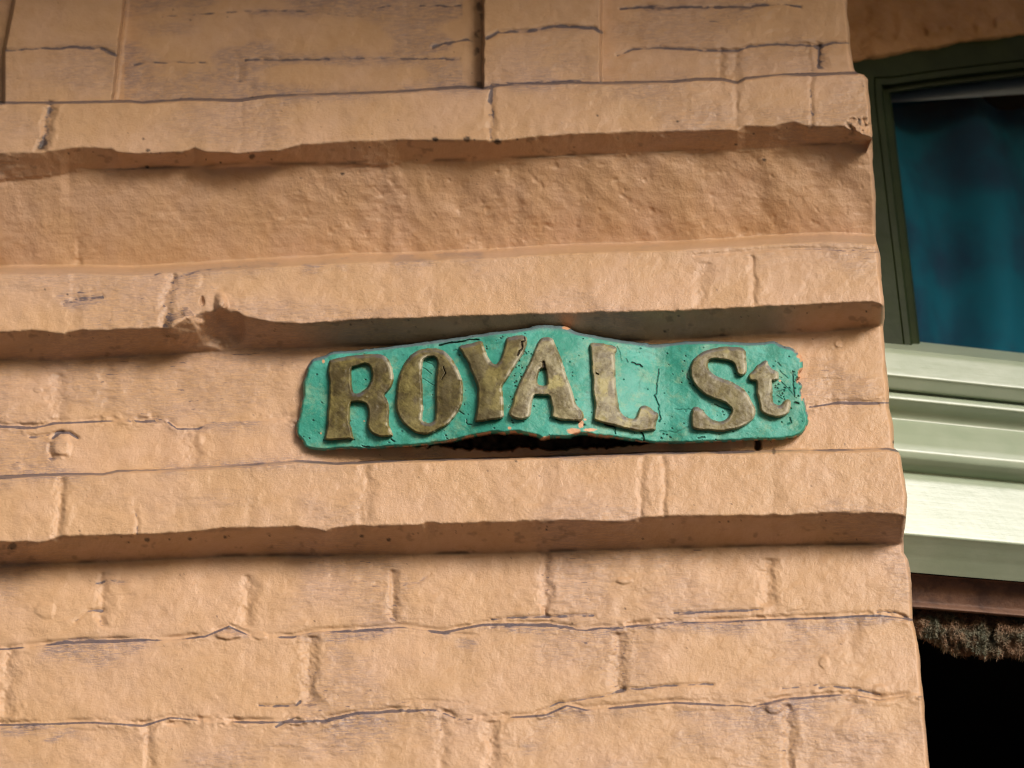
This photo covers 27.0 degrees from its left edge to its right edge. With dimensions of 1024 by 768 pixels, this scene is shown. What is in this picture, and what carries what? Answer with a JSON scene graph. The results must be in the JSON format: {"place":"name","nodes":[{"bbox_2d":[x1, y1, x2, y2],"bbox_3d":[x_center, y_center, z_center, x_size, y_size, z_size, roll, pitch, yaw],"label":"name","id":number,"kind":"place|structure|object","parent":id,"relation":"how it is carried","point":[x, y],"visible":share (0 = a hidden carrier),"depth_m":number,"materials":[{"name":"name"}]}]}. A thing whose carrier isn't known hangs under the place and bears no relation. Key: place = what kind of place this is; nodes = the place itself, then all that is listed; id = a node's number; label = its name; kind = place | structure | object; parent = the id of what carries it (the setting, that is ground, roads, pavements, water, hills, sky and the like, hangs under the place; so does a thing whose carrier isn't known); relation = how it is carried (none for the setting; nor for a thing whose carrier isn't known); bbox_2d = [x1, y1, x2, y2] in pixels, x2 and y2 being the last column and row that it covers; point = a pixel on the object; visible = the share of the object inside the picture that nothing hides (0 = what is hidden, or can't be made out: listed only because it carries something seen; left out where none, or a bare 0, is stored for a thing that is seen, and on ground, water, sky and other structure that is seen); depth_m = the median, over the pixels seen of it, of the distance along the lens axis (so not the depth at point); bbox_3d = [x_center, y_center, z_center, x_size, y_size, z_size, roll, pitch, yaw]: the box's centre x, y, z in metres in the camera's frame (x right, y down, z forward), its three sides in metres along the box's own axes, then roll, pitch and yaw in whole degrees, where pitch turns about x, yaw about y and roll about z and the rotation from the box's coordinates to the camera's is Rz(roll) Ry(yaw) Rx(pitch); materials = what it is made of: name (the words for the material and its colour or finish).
{"place":"outdoors","nodes":[
{"label":"outdoors","id":0,"kind":"place"},
{"bbox_2d":[0,0,1023,767],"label":"brick building","id":1,"kind":"structure","parent":0,"point":[224,224],"depth_m":2.92,"materials":[{"name":"pink paint"}]},
{"bbox_2d":[296,325,808,450],"bbox_3d":[0.049,0.002,2.890,0.710,0.215,0.138,-2,-30,3],"label":"street sign","id":2,"kind":"object","parent":1,"relation":"attached to","point":[544,382],"visible":1,"depth_m":2.85,"materials":[{"name":"teal metal"}]},
{"bbox_2d":[853,35,1023,581],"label":"window","id":3,"kind":"structure","parent":1,"relation":"in","point":[957,412],"depth_m":3.05,"materials":[{"name":"green paint"}]},
{"bbox_2d":[892,97,1023,352],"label":"curtain","id":4,"kind":"object","parent":1,"relation":"hanging from","point":[961,163],"visible":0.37,"depth_m":3.42,"materials":[{"name":"blue fabric"}]},
{"bbox_2d":[912,609,1023,662],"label":"dry moss","id":5,"kind":"object","parent":1,"relation":"on","point":[969,635],"visible":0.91,"depth_m":3.02,"materials":[{"name":"brown plant"}]}
]}

